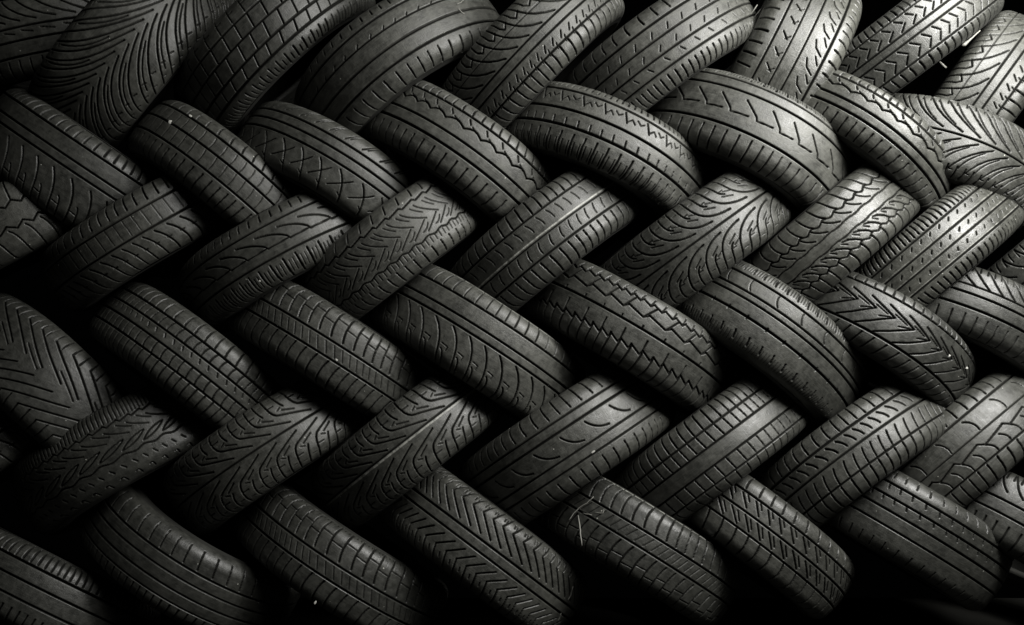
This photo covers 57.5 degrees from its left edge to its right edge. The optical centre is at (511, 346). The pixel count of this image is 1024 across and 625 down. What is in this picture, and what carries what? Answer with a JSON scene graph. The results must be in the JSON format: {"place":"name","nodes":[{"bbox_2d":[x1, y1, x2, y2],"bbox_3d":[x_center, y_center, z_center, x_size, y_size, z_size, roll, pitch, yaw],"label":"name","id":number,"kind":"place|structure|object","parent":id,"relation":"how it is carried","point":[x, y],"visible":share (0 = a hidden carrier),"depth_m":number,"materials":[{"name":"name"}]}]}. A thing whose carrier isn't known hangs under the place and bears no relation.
{"place":"outdoors","nodes":[
{"label":"outdoors","id":0,"kind":"place"},
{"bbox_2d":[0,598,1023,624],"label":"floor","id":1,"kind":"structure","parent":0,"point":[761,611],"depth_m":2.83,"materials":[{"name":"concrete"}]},
{"bbox_2d":[0,525,160,624],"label":"tyre","id":2,"kind":"object","parent":1,"relation":"on","point":[40,585],"visible":0.91,"depth_m":2.35,"materials":[{"name":"rubber"}]},
{"bbox_2d":[79,472,300,624],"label":"tyre","id":3,"kind":"object","parent":1,"relation":"on","point":[142,541],"visible":0.71,"depth_m":2.36,"materials":[{"name":"rubber"}]},
{"bbox_2d":[10,383,215,535],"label":"tyre","id":4,"kind":"object","parent":3,"relation":"on","point":[72,476],"visible":0.53,"depth_m":2.35,"materials":[{"name":"rubber"}]},
{"bbox_2d":[0,409,38,483],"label":"tyre","id":5,"kind":"object","parent":4,"relation":"on","point":[17,442],"visible":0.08,"depth_m":2.36,"materials":[{"name":"rubber"}]},
{"bbox_2d":[0,292,152,478],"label":"tyre","id":6,"kind":"object","parent":4,"relation":"on","point":[56,382],"visible":0.48,"depth_m":2.33,"materials":[{"name":"rubber"}]},
{"bbox_2d":[234,479,447,624],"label":"tyre","id":7,"kind":"object","parent":1,"relation":"on","point":[300,539],"visible":0.92,"depth_m":2.36,"materials":[{"name":"rubber"}]},
{"bbox_2d":[163,377,371,534],"bbox_3d":[-0.664,0.283,2.624,0.618,0.203,0.619,-34,-1,0],"label":"tyre","id":8,"kind":"object","parent":7,"relation":"on","point":[224,475],"visible":0.77,"depth_m":2.35,"materials":[{"name":"rubber"}]},
{"bbox_2d":[88,282,282,429],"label":"tyre","id":9,"kind":"object","parent":8,"relation":"on","point":[208,374],"visible":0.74,"depth_m":2.35,"materials":[{"name":"rubber"}]},
{"bbox_2d":[39,173,232,311],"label":"tyre","id":10,"kind":"object","parent":9,"relation":"on","point":[99,258],"visible":0.75,"depth_m":2.35,"materials":[{"name":"rubber"}]},
{"bbox_2d":[0,181,70,278],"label":"tyre","id":11,"kind":"object","parent":10,"relation":"on","point":[31,232],"visible":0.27,"depth_m":2.34,"materials":[{"name":"rubber"}]},
{"bbox_2d":[0,87,209,278],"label":"tyre","id":12,"kind":"object","parent":10,"relation":"on","point":[63,168],"visible":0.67,"depth_m":2.34,"materials":[{"name":"rubber"}]},
{"bbox_2d":[0,0,89,95],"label":"tyre","id":13,"kind":"object","parent":12,"relation":"on","point":[31,31],"visible":0.24,"depth_m":2.38,"materials":[{"name":"rubber"}]},
{"bbox_2d":[28,0,235,153],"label":"tyre","id":14,"kind":"object","parent":12,"relation":"on","point":[107,71],"visible":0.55,"depth_m":2.35,"materials":[{"name":"rubber"}]},
{"bbox_2d":[227,281,432,418],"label":"tyre","id":15,"kind":"object","parent":8,"relation":"on","point":[311,336],"visible":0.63,"depth_m":2.34,"materials":[{"name":"rubber"}]},
{"bbox_2d":[178,189,356,332],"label":"tyre","id":16,"kind":"object","parent":15,"relation":"on","point":[220,285],"visible":0.7,"depth_m":2.34,"materials":[{"name":"rubber"}]},
{"bbox_2d":[128,100,299,281],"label":"tyre","id":17,"kind":"object","parent":16,"relation":"on","point":[230,178],"visible":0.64,"depth_m":2.34,"materials":[{"name":"rubber"}]},
{"bbox_2d":[173,0,375,135],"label":"tyre","id":18,"kind":"object","parent":17,"relation":"on","point":[244,60],"visible":0.69,"depth_m":2.36,"materials":[{"name":"rubber"}]},
{"bbox_2d":[294,172,490,319],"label":"tyre","id":19,"kind":"object","parent":15,"relation":"on","point":[366,265],"visible":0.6,"depth_m":2.34,"materials":[{"name":"grey rubber"}]},
{"bbox_2d":[237,101,415,222],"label":"tyre","id":20,"kind":"object","parent":19,"relation":"on","point":[353,175],"visible":0.53,"depth_m":2.35,"materials":[{"name":"rubber"}]},
{"bbox_2d":[361,78,553,240],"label":"tyre","id":21,"kind":"object","parent":19,"relation":"on","point":[493,170],"visible":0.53,"depth_m":2.34,"materials":[{"name":"grey rubber"}]},
{"bbox_2d":[294,0,499,154],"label":"tyre","id":22,"kind":"object","parent":21,"relation":"on","point":[364,69],"visible":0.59,"depth_m":2.35,"materials":[{"name":"grey rubber"}]},
{"bbox_2d":[378,466,587,624],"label":"tyre","id":23,"kind":"object","parent":1,"relation":"on","point":[488,552],"visible":0.84,"depth_m":2.35,"materials":[{"name":"rubber"}]},
{"bbox_2d":[311,368,506,528],"bbox_3d":[-0.272,0.257,2.622,0.617,0.200,0.620,-38,-2,0],"label":"tyre","id":24,"kind":"object","parent":23,"relation":"on","point":[397,449],"visible":0.8,"depth_m":2.35,"materials":[{"name":"rubber"}]},
{"bbox_2d":[369,264,586,421],"bbox_3d":[-0.095,0.003,2.626,0.629,0.223,0.630,33,-5,0],"label":"tyre","id":25,"kind":"object","parent":24,"relation":"on","point":[516,366],"visible":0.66,"depth_m":2.35,"materials":[{"name":"grey rubber"}]},
{"bbox_2d":[449,165,644,315],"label":"tyre","id":26,"kind":"object","parent":25,"relation":"on","point":[522,254],"visible":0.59,"depth_m":2.34,"materials":[{"name":"rubber"}]},
{"bbox_2d":[505,81,712,242],"bbox_3d":[0.244,-0.500,2.630,0.638,0.194,0.642,25,-7,0],"label":"tyre","id":27,"kind":"object","parent":26,"relation":"on","point":[658,167],"visible":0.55,"depth_m":2.35,"materials":[{"name":"grey rubber"}]},
{"bbox_2d":[441,0,624,128],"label":"tyre","id":28,"kind":"object","parent":27,"relation":"on","point":[518,57],"visible":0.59,"depth_m":2.34,"materials":[{"name":"grey rubber"}]},
{"bbox_2d":[562,0,756,110],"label":"tyre","id":29,"kind":"object","parent":27,"relation":"on","point":[651,56],"visible":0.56,"depth_m":2.34,"materials":[{"name":"grey rubber"}]},
{"bbox_2d":[532,476,742,624],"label":"tyre","id":30,"kind":"object","parent":1,"relation":"on","point":[665,558],"visible":0.8,"depth_m":2.35,"materials":[{"name":"rubber"}]},
{"bbox_2d":[457,363,675,525],"bbox_3d":[0.152,0.276,2.628,0.634,0.230,0.636,-33,-7,0],"label":"tyre","id":31,"kind":"object","parent":30,"relation":"on","point":[534,465],"visible":0.78,"depth_m":2.35,"materials":[{"name":"rubber"}]},
{"bbox_2d":[519,259,735,415],"bbox_3d":[0.319,-0.027,2.629,0.629,0.200,0.629,31,-2,0],"label":"tyre","id":32,"kind":"object","parent":31,"relation":"on","point":[599,318],"visible":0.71,"depth_m":2.35,"materials":[{"name":"rubber"}]},
{"bbox_2d":[599,166,794,307],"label":"tyre","id":33,"kind":"object","parent":32,"relation":"on","point":[695,242],"visible":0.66,"depth_m":2.34,"materials":[{"name":"rubber"}]},
{"bbox_2d":[646,68,855,242],"bbox_3d":[0.630,-0.525,2.637,0.650,0.220,0.651,27,-5,0],"label":"tyre","id":34,"kind":"object","parent":33,"relation":"on","point":[799,152],"visible":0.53,"depth_m":2.34,"materials":[{"name":"grey rubber"}]},
{"bbox_2d":[700,0,861,179],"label":"tyre","id":35,"kind":"object","parent":33,"relation":"on","point":[797,49],"visible":0.43,"depth_m":2.39,"materials":[{"name":"rubber"}]},
{"bbox_2d":[578,515,581,545],"bbox_3d":[0.172,0.465,2.366,0.009,0.070,0.040,0,0,0],"label":"straw","id":36,"kind":"object","parent":30,"relation":"on","point":[580,530],"visible":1,"depth_m":2.36,"materials":[{"name":"grey"}]},
{"bbox_2d":[569,496,593,519],"bbox_3d":[0.177,0.414,2.391,0.065,0.064,0.009,0,0,0],"label":"straw","id":37,"kind":"object","parent":30,"relation":"on","point":[580,507],"visible":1,"depth_m":2.39,"materials":[{"name":"grey"}]},
{"bbox_2d":[610,369,811,522],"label":"tyre","id":38,"kind":"object","parent":30,"relation":"on","point":[711,450],"visible":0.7,"depth_m":2.34,"materials":[{"name":"rubber"}]},
{"bbox_2d":[675,260,869,433],"bbox_3d":[0.678,-0.013,2.637,0.652,0.218,0.649,37,-4,0],"label":"tyre","id":39,"kind":"object","parent":38,"relation":"on","point":[785,338],"visible":0.58,"depth_m":2.35,"materials":[{"name":"rubber"}]},
{"bbox_2d":[682,475,854,618],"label":"tyre","id":40,"kind":"object","parent":1,"relation":"on","point":[772,543],"visible":0.67,"depth_m":2.34,"materials":[{"name":"rubber"}]},
{"bbox_2d":[757,377,945,530],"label":"tyre","id":41,"kind":"object","parent":40,"relation":"on","point":[823,474],"visible":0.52,"depth_m":2.34,"materials":[{"name":"rubber"}]},
{"bbox_2d":[812,271,976,407],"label":"tyre","id":42,"kind":"object","parent":41,"relation":"on","point":[889,333],"visible":0.52,"depth_m":2.34,"materials":[{"name":"rubber"}]},
{"bbox_2d":[746,161,919,301],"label":"tyre","id":43,"kind":"object","parent":42,"relation":"on","point":[848,224],"visible":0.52,"depth_m":2.34,"materials":[{"name":"rubber"}]},
{"bbox_2d":[807,70,955,233],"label":"tyre","id":44,"kind":"object","parent":43,"relation":"on","point":[890,137],"visible":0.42,"depth_m":2.34,"materials":[{"name":"rubber"}]},
{"bbox_2d":[826,469,1013,610],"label":"tyre","id":45,"kind":"object","parent":1,"relation":"on","point":[930,538],"visible":0.66,"depth_m":2.34,"materials":[{"name":"rubber"}]},
{"bbox_2d":[964,471,1023,591],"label":"tyre","id":46,"kind":"object","parent":1,"relation":"on","point":[997,507],"visible":0.24,"depth_m":2.36,"materials":[{"name":"rubber"}]},
{"bbox_2d":[897,363,1023,507],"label":"tyre","id":47,"kind":"object","parent":46,"relation":"on","point":[975,450],"visible":0.53,"depth_m":2.36,"materials":[{"name":"rubber"}]},
{"bbox_2d":[854,250,1023,385],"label":"tyre","id":48,"kind":"object","parent":47,"relation":"on","point":[981,308],"visible":0.35,"depth_m":2.36,"materials":[{"name":"rubber"}]},
{"bbox_2d":[855,184,1023,354],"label":"tyre","id":49,"kind":"object","parent":48,"relation":"on","point":[940,247],"visible":0.6,"depth_m":2.34,"materials":[{"name":"rubber"}]},
{"bbox_2d":[852,93,1023,230],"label":"tyre","id":50,"kind":"object","parent":49,"relation":"on","point":[984,149],"visible":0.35,"depth_m":2.36,"materials":[{"name":"rubber"}]},
{"bbox_2d":[839,0,1003,95],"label":"tyre","id":51,"kind":"object","parent":50,"relation":"on","point":[898,47],"visible":0.56,"depth_m":2.36,"materials":[{"name":"rubber"}]},
{"bbox_2d":[962,30,980,45],"bbox_3d":[1.173,-0.788,2.384,0.048,0.042,0.006,0,0,0],"label":"straw","id":52,"kind":"object","parent":51,"relation":"on","point":[965,43],"visible":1,"depth_m":2.38,"materials":[{"name":"grey"}]},
{"bbox_2d":[933,10,1023,122],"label":"tyre","id":53,"kind":"object","parent":50,"relation":"on","point":[986,73],"visible":0.32,"depth_m":2.42,"materials":[{"name":"rubber"}]},
{"bbox_2d":[963,240,1023,360],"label":"tyre","id":54,"kind":"object","parent":48,"relation":"on","point":[1009,264],"visible":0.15,"depth_m":2.40,"materials":[{"name":"rubber"}]}
]}

